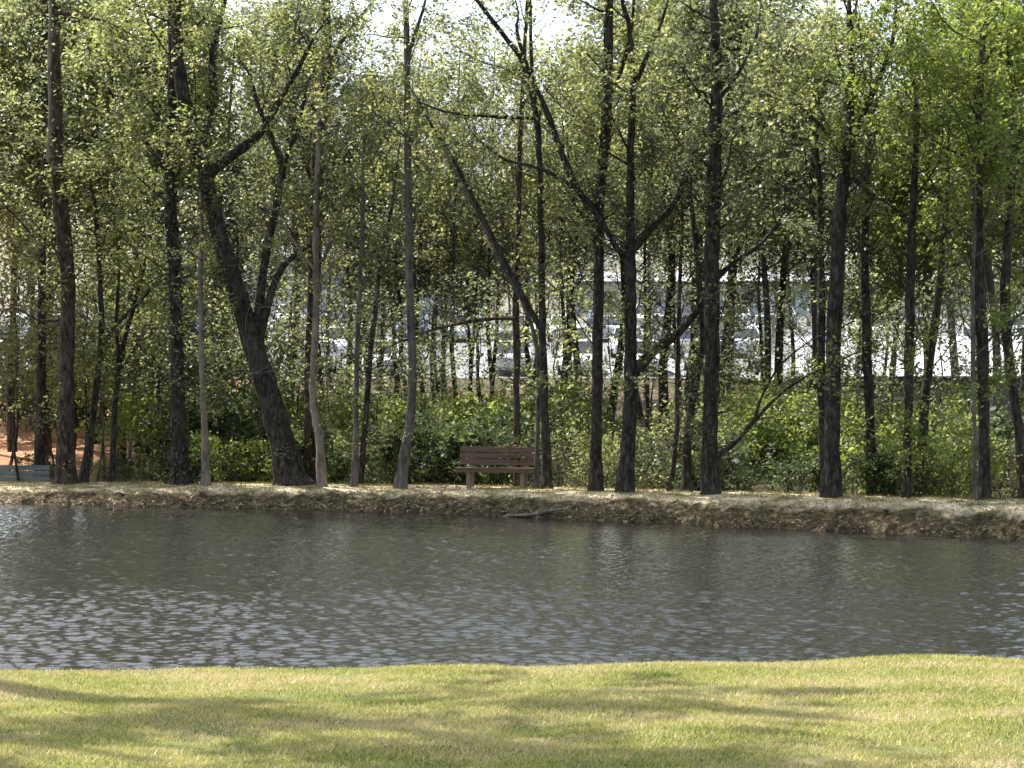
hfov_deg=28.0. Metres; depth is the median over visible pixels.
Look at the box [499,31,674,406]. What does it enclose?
tree
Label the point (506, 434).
shrub
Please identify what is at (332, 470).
shrub
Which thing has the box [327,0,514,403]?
tree
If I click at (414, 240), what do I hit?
tree
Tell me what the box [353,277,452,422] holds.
sapling
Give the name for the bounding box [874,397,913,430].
window
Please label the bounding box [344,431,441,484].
shrub
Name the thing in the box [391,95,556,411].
tree
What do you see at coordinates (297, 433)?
shrub
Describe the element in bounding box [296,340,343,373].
parked car
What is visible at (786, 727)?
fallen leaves
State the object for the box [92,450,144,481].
shrub
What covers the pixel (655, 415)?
shrub
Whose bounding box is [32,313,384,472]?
shrub
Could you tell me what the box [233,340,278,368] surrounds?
parked car
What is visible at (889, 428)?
shrub
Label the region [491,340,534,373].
parked car
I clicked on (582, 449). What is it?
shrub
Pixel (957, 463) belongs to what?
shrub
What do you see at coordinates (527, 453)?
bench
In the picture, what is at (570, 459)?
shrub
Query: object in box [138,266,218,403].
sapling
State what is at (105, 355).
sapling
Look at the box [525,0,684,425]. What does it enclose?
tree
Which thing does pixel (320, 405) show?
shrub
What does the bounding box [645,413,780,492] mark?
shrub
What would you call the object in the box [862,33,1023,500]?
tree
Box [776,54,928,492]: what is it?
tree
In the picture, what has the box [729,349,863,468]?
shrub
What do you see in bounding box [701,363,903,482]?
shrub
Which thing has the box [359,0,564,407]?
tree
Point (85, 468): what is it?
tree
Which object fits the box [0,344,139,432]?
shrub
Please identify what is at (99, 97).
tree
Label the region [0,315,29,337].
parked car
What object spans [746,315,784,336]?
parked car
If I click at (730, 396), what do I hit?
shrub
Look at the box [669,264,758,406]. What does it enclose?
sapling
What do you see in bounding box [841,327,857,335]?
parked car
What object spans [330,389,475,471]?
shrub
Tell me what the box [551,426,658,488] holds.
shrub
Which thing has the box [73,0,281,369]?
tree
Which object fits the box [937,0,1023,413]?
tree
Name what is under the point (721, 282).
building
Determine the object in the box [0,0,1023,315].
sky
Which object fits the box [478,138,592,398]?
tree
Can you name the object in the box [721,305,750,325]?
parked car
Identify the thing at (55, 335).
sapling
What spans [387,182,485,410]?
tree
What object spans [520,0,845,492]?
tree
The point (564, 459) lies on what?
shrub
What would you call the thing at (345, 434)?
shrub
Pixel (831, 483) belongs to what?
tree
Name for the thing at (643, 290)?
window
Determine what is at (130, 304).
tree
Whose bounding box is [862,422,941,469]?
shrub
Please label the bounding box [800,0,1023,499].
tree
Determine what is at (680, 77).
tree
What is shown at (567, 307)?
tree
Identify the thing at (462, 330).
parked car
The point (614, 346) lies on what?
parked car
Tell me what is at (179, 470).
tree
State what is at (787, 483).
shrub
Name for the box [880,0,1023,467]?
tree
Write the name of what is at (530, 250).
tree
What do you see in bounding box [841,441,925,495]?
shrub
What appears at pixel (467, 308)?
tree
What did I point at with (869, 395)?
tree
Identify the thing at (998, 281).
tree
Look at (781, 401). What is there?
shrub
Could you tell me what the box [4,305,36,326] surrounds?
parked car
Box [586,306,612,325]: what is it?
parked car
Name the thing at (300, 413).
shrub
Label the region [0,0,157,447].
tree
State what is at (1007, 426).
shrub
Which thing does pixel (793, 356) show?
pine tree
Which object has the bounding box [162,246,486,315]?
building
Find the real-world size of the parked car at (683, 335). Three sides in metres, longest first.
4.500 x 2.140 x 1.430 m
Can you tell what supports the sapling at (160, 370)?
on the ground at (770, 516)
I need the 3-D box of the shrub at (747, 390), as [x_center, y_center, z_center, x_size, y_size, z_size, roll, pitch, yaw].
[6.877,1.076,55.737,4.836,3.923,5.046,0,0,38]
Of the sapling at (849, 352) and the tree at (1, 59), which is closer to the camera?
the sapling at (849, 352)
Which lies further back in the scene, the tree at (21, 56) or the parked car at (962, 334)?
the parked car at (962, 334)
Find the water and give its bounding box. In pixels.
[0,503,1023,673]
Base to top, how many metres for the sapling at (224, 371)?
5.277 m
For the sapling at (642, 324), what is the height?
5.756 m
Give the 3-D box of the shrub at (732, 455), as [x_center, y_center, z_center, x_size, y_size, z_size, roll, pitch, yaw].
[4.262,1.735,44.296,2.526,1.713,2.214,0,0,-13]
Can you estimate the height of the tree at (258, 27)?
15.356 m
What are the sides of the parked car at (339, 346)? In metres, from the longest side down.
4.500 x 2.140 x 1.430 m
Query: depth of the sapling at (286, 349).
52.97 m
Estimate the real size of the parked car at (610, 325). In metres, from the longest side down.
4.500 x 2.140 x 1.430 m
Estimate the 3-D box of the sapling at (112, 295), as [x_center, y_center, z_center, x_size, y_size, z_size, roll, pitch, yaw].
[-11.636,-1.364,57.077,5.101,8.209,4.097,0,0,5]
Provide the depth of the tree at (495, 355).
70.95 m
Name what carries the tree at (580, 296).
on the ground at (770, 516)
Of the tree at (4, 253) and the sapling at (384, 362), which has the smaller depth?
the sapling at (384, 362)
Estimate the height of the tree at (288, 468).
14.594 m
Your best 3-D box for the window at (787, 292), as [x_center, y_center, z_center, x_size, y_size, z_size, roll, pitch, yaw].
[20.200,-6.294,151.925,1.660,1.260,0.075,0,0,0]
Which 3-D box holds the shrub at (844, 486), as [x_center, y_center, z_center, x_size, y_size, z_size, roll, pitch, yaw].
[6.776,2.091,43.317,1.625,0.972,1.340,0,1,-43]
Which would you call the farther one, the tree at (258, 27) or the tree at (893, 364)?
the tree at (258, 27)
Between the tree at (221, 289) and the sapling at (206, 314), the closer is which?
the sapling at (206, 314)
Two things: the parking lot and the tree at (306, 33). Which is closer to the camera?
the tree at (306, 33)
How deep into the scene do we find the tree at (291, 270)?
76.23 m
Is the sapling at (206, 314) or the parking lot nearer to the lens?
the sapling at (206, 314)
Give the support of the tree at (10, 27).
on the ground at (770, 516)
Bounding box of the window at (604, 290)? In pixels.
[604,290,617,305]
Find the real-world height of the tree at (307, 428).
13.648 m
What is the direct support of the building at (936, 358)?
on the ground at (770, 516)
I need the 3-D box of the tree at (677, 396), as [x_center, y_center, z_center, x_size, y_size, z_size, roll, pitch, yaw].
[3.107,-2.098,43.190,4.594,8.985,4.226,0,0,27]
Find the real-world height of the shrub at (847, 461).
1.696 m
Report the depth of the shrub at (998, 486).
40.81 m
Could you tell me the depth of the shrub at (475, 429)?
47.38 m
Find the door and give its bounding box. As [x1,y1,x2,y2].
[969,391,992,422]
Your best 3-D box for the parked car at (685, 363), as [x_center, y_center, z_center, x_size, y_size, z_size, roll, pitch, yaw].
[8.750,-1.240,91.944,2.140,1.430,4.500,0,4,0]
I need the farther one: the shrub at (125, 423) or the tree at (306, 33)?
the tree at (306, 33)
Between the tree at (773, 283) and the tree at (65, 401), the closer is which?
the tree at (65, 401)
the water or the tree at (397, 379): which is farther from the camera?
the tree at (397, 379)
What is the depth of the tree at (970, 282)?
62.95 m
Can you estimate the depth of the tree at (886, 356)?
69.96 m
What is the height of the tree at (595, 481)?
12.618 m
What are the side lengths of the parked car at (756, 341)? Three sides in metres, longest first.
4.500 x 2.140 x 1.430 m
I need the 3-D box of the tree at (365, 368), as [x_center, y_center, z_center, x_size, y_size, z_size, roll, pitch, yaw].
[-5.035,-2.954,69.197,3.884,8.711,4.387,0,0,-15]
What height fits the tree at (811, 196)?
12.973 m
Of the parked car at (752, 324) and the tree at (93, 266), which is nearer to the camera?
the tree at (93, 266)
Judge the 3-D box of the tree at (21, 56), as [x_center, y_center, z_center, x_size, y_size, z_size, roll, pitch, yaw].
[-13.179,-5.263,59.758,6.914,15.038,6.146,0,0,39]
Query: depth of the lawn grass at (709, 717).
11.68 m
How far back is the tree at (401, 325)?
67.72 m
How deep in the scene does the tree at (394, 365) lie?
69.63 m
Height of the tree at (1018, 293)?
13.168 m
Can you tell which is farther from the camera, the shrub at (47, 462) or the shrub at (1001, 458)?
the shrub at (47, 462)
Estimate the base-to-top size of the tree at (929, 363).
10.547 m
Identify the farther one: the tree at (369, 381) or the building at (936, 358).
the building at (936, 358)
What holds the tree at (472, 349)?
on the ground at (770, 516)
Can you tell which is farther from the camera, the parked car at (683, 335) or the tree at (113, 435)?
the parked car at (683, 335)
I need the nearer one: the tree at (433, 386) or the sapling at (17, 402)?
the sapling at (17, 402)
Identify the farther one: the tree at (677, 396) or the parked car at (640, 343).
the parked car at (640, 343)
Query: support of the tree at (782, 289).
on the ground at (770, 516)
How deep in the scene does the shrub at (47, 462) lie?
51.41 m
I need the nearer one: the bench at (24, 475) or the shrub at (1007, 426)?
the shrub at (1007, 426)
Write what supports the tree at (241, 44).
on the ground at (770, 516)
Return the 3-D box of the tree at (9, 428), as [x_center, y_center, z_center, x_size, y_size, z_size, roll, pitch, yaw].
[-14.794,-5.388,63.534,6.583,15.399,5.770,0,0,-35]
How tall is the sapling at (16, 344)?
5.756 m
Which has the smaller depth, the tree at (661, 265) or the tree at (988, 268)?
the tree at (988, 268)
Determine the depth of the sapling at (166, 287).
58.20 m
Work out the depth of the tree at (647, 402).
60.05 m
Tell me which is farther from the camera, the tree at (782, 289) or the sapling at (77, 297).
the tree at (782, 289)
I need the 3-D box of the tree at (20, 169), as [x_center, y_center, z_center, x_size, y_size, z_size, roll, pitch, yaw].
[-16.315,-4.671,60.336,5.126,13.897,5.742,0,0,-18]
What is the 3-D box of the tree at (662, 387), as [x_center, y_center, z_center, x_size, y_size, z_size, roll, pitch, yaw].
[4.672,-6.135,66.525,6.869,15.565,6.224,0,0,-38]
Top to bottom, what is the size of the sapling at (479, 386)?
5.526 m
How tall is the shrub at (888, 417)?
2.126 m
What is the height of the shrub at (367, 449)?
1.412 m
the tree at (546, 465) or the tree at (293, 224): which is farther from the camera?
the tree at (293, 224)
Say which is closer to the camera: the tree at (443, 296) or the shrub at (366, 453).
the shrub at (366, 453)
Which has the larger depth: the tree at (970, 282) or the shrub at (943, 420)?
the tree at (970, 282)
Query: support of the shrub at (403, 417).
on the ground at (770, 516)
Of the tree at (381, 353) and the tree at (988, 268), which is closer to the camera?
the tree at (988, 268)
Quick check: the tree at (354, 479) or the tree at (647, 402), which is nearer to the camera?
the tree at (354, 479)
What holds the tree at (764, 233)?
on the ground at (770, 516)
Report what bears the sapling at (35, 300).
on the ground at (770, 516)
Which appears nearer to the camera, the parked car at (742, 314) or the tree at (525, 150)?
the tree at (525, 150)
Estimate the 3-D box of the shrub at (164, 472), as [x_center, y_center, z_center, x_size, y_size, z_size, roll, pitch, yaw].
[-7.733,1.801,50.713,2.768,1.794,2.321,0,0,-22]
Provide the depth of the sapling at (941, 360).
46.03 m
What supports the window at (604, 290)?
in the building at (721, 282)
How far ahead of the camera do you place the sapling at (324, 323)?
48.86 m
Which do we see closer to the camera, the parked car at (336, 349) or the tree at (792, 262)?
the tree at (792, 262)
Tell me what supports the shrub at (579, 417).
on the ground at (770, 516)
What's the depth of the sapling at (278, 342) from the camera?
53.67 m
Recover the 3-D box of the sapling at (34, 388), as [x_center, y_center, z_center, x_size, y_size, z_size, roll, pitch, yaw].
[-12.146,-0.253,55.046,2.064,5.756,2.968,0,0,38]
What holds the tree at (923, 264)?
on the ground at (770, 516)
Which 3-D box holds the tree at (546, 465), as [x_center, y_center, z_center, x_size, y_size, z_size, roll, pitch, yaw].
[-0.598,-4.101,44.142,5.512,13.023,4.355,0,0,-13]
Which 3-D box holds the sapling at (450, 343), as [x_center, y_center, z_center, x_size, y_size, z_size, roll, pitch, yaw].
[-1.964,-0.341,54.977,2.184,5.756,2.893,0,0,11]
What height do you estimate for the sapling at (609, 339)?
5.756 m
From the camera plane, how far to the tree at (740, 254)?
175.48 m
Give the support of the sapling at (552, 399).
on the ground at (770, 516)
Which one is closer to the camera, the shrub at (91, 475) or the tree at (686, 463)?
the tree at (686, 463)
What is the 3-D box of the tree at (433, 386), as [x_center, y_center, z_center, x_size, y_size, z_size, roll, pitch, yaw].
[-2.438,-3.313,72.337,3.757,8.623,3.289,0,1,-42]
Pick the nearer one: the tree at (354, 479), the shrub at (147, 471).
the tree at (354, 479)
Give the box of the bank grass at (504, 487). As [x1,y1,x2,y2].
[0,479,1023,524]
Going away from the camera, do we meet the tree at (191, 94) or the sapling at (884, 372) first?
the sapling at (884, 372)
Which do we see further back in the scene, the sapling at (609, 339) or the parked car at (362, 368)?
the parked car at (362, 368)
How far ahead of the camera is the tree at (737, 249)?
61.20 m
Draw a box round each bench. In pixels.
[0,465,49,481]
[455,447,534,487]
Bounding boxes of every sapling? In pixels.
[0,171,97,459]
[0,186,77,470]
[0,213,104,402]
[0,252,97,481]
[0,257,47,394]
[10,272,88,470]
[11,215,134,478]
[19,188,164,473]
[24,205,205,478]
[43,255,167,481]
[48,174,218,478]
[53,216,231,476]
[75,234,218,474]
[90,197,252,468]
[96,296,209,481]
[124,223,245,404]
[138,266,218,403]
[157,207,291,400]
[186,280,280,469]
[196,249,303,482]
[230,261,325,476]
[264,265,362,437]
[272,247,398,478]
[318,263,436,475]
[332,286,434,460]
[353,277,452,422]
[402,263,476,432]
[416,268,533,479]
[454,245,588,445]
[486,247,611,483]
[565,265,659,476]
[603,257,721,455]
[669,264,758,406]
[688,253,782,413]
[805,248,917,490]
[849,296,934,477]
[882,267,1004,482]
[938,283,1022,414]
[958,259,1023,404]
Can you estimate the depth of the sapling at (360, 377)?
54.13 m
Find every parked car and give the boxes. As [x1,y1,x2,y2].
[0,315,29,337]
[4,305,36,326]
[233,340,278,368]
[273,304,305,326]
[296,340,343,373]
[300,315,329,339]
[320,305,346,321]
[320,326,354,356]
[361,339,405,374]
[396,315,430,341]
[448,315,475,341]
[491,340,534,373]
[498,315,524,340]
[547,315,581,341]
[549,327,590,356]
[554,339,591,374]
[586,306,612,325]
[603,315,620,337]
[607,326,642,356]
[622,339,658,373]
[636,304,663,324]
[651,315,681,338]
[668,326,690,356]
[676,305,690,322]
[684,340,721,370]
[720,327,759,352]
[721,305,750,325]
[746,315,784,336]
[747,339,760,374]
[762,306,796,326]
[806,308,826,325]
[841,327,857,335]
[848,315,885,334]
[956,327,991,335]
[1000,315,1023,334]
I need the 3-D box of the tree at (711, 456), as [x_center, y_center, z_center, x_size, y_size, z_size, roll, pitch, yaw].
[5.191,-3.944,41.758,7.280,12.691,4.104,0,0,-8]
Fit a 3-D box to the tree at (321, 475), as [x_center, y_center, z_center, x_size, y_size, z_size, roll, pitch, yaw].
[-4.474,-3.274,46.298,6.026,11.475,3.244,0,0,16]
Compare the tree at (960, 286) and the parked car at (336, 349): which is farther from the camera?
the parked car at (336, 349)
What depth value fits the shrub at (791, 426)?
52.29 m
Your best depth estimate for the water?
27.90 m
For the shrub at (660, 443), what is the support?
on the ground at (770, 516)
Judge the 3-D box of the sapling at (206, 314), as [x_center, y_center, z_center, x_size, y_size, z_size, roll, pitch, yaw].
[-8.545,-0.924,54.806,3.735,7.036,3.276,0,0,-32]
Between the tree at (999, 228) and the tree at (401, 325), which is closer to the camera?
the tree at (999, 228)
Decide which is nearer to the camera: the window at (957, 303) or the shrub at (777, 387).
the shrub at (777, 387)
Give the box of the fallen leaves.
[8,660,997,766]
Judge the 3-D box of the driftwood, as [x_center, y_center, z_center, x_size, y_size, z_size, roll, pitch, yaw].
[0.491,2.609,41.838,1.356,0.214,0.228,0,0,21]
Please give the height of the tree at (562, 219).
13.006 m
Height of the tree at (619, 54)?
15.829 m
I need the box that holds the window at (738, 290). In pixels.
[735,290,751,306]
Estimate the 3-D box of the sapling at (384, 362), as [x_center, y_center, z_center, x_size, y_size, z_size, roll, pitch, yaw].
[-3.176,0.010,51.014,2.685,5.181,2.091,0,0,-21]
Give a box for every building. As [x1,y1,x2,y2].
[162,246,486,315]
[555,272,1022,315]
[758,335,1021,447]
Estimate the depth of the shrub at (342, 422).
56.29 m
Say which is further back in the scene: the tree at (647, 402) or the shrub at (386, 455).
the tree at (647, 402)
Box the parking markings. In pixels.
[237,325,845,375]
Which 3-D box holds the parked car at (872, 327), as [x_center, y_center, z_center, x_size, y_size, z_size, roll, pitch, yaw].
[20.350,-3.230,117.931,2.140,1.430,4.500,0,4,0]
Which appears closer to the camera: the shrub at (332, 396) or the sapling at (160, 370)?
the sapling at (160, 370)
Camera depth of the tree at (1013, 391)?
40.27 m
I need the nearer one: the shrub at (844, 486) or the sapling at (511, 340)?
the shrub at (844, 486)
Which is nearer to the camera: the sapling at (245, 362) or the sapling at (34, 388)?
the sapling at (245, 362)
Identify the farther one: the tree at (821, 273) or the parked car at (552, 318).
the parked car at (552, 318)
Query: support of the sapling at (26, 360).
on the ground at (770, 516)
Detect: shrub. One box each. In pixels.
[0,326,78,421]
[0,338,84,424]
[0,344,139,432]
[8,444,79,480]
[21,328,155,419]
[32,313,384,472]
[75,343,362,475]
[77,386,263,481]
[77,456,107,480]
[82,341,241,423]
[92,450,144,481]
[119,380,300,482]
[125,458,166,481]
[150,422,249,481]
[188,427,272,482]
[220,371,359,453]
[230,381,392,480]
[242,425,350,483]
[258,421,368,482]
[282,387,394,460]
[300,407,374,480]
[329,435,390,482]
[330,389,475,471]
[338,418,392,483]
[343,392,491,482]
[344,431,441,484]
[345,405,503,484]
[352,391,533,478]
[375,373,611,462]
[410,407,561,486]
[415,375,641,481]
[424,390,589,485]
[462,388,641,466]
[494,406,643,487]
[509,390,649,468]
[529,417,612,487]
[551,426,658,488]
[560,384,749,488]
[562,423,663,487]
[602,402,753,489]
[603,434,681,489]
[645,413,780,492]
[655,429,772,490]
[662,391,794,473]
[666,376,816,479]
[684,354,854,469]
[695,362,855,481]
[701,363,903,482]
[724,470,771,491]
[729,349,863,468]
[762,448,821,493]
[770,371,889,471]
[793,434,885,493]
[803,465,864,495]
[806,391,1022,496]
[840,406,903,454]
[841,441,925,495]
[857,418,1008,498]
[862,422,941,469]
[871,422,991,496]
[877,381,1016,497]
[901,377,1023,499]
[944,415,1023,499]
[952,435,1021,499]
[992,380,1023,496]
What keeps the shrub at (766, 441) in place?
on the ground at (770, 516)
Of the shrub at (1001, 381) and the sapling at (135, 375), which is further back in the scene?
the sapling at (135, 375)
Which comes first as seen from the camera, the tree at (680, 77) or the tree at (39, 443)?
the tree at (39, 443)
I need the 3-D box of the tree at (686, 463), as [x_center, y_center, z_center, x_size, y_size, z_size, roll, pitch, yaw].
[4.114,-2.409,42.218,3.969,9.599,3.522,0,0,18]
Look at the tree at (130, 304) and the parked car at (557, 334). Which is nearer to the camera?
the tree at (130, 304)
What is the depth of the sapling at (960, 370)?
53.08 m
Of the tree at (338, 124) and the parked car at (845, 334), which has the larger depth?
the parked car at (845, 334)
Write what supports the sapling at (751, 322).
on the ground at (770, 516)
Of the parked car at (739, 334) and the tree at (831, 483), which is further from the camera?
the parked car at (739, 334)
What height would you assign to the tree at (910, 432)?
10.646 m
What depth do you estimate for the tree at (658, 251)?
179.70 m
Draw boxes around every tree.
[0,0,23,239]
[0,0,72,250]
[0,0,98,451]
[0,0,144,481]
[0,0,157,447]
[0,0,162,454]
[0,0,167,484]
[0,32,49,258]
[0,61,24,261]
[0,118,227,482]
[0,147,84,378]
[7,0,210,472]
[10,142,197,482]
[19,0,184,443]
[63,0,268,485]
[67,79,288,485]
[71,184,153,442]
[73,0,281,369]
[74,0,258,440]
[76,204,168,458]
[96,0,392,485]
[160,200,270,404]
[161,2,311,371]
[164,197,247,392]
[179,137,294,400]
[194,0,415,480]
[195,0,456,486]
[212,0,366,400]
[213,0,346,352]
[221,150,299,287]
[230,0,373,408]
[234,37,443,486]
[253,161,340,387]
[267,77,430,430]
[284,0,626,486]
[288,147,350,392]
[295,85,453,483]
[305,63,417,420]
[319,166,416,422]
[324,0,493,488]
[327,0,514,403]
[328,9,484,369]
[330,175,433,413]
[331,146,457,406]
[335,141,447,419]
[337,60,441,411]
[344,0,613,488]
[349,47,592,488]
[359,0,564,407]
[369,40,514,402]
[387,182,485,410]
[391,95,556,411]
[393,178,465,406]
[396,0,672,490]
[398,0,586,415]
[420,167,471,387]
[426,182,511,404]
[431,195,510,404]
[446,24,588,360]
[449,184,536,383]
[464,25,648,406]
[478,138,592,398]
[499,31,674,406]
[499,107,635,406]
[512,155,577,388]
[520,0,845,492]
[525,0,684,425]
[533,213,607,403]
[543,28,732,450]
[546,66,774,490]
[547,0,738,428]
[569,0,688,418]
[571,0,776,425]
[585,0,945,494]
[590,0,808,432]
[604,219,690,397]
[614,33,812,491]
[622,0,806,421]
[636,127,722,425]
[636,210,686,268]
[650,1,808,411]
[660,0,940,497]
[674,0,855,465]
[687,0,904,398]
[719,239,756,270]
[720,188,810,389]
[724,0,897,401]
[724,45,901,286]
[741,240,850,398]
[751,0,959,495]
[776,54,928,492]
[782,95,969,469]
[787,0,989,497]
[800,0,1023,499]
[817,0,1023,496]
[841,227,935,441]
[843,92,964,449]
[847,137,1013,437]
[856,0,1023,432]
[857,0,1023,435]
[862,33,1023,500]
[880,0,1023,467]
[891,0,1023,498]
[902,187,1023,341]
[907,0,1023,432]
[936,0,1023,257]
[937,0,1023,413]
[987,164,1023,310]
[1010,234,1023,318]
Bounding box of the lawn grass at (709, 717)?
[0,652,1023,767]
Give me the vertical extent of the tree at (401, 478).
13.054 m
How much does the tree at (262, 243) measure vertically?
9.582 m
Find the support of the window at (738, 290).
in the building at (721, 282)
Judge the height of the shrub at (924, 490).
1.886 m
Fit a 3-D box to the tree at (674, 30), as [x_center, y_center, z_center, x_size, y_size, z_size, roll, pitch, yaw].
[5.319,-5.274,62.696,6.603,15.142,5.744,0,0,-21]
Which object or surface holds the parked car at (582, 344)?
on the parking lot
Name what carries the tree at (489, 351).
on the ground at (770, 516)
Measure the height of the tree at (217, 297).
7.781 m
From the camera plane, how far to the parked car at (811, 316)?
134.94 m
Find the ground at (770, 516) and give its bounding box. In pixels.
[0,378,1023,767]
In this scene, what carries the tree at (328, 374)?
on the ground at (770, 516)
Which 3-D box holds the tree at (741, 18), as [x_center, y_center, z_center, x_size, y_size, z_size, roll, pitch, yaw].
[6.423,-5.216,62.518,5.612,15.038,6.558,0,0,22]
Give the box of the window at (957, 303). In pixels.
[954,290,970,306]
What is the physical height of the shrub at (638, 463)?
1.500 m
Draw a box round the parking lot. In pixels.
[20,316,991,377]
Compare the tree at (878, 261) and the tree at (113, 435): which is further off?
the tree at (878, 261)
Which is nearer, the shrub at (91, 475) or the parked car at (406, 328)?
the shrub at (91, 475)
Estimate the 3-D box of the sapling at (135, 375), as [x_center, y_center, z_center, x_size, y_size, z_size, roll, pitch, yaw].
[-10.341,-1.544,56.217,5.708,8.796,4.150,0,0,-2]
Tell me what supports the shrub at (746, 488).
on the ground at (770, 516)
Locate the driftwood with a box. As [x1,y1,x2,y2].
[507,507,568,516]
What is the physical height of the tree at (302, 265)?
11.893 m
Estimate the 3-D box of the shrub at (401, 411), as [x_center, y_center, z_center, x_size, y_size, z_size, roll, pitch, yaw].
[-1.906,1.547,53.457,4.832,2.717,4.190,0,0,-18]
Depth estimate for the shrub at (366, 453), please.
51.35 m
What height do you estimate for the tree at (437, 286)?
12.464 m
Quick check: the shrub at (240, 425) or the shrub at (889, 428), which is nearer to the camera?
the shrub at (889, 428)
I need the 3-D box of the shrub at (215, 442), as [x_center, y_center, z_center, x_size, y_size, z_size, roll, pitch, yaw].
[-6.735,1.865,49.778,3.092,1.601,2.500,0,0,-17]
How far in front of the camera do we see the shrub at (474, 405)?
53.97 m
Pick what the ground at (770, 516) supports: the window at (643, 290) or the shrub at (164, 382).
the shrub at (164, 382)
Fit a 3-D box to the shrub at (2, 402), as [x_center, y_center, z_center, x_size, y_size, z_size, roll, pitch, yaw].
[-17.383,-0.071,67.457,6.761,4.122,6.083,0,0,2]
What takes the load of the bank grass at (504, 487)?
on the ground at (770, 516)
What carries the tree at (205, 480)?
on the ground at (770, 516)
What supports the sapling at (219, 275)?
on the ground at (770, 516)
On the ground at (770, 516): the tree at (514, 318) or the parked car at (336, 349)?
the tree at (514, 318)
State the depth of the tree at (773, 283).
65.49 m
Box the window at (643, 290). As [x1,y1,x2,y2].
[640,290,661,306]
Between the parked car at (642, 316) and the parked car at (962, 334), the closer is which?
the parked car at (962, 334)
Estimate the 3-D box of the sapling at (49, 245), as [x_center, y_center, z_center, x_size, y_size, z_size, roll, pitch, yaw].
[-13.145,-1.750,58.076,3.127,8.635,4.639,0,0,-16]
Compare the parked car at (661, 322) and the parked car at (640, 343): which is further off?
the parked car at (661, 322)
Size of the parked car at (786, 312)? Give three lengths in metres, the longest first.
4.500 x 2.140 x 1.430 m
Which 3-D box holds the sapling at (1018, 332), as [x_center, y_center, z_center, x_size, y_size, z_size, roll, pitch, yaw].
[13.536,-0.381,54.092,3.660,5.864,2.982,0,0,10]
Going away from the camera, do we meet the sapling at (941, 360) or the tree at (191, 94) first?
the sapling at (941, 360)
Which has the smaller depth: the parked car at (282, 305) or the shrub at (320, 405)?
the shrub at (320, 405)
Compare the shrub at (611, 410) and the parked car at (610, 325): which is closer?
the shrub at (611, 410)
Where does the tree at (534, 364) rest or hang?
on the ground at (770, 516)
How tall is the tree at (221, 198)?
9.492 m
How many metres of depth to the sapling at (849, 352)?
46.80 m
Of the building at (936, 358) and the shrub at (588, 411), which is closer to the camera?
the shrub at (588, 411)
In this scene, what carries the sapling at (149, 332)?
on the ground at (770, 516)
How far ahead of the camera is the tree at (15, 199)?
70.93 m
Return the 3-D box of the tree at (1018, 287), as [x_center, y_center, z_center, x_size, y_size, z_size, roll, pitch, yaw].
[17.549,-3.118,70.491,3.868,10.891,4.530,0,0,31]
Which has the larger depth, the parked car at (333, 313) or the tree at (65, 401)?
the parked car at (333, 313)
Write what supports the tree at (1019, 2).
on the ground at (770, 516)
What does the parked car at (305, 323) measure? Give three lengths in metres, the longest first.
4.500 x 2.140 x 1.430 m
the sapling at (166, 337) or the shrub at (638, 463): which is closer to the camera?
the shrub at (638, 463)
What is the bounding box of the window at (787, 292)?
[774,292,795,306]
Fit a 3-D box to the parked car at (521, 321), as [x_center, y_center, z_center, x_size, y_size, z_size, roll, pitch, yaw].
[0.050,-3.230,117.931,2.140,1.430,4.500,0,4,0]

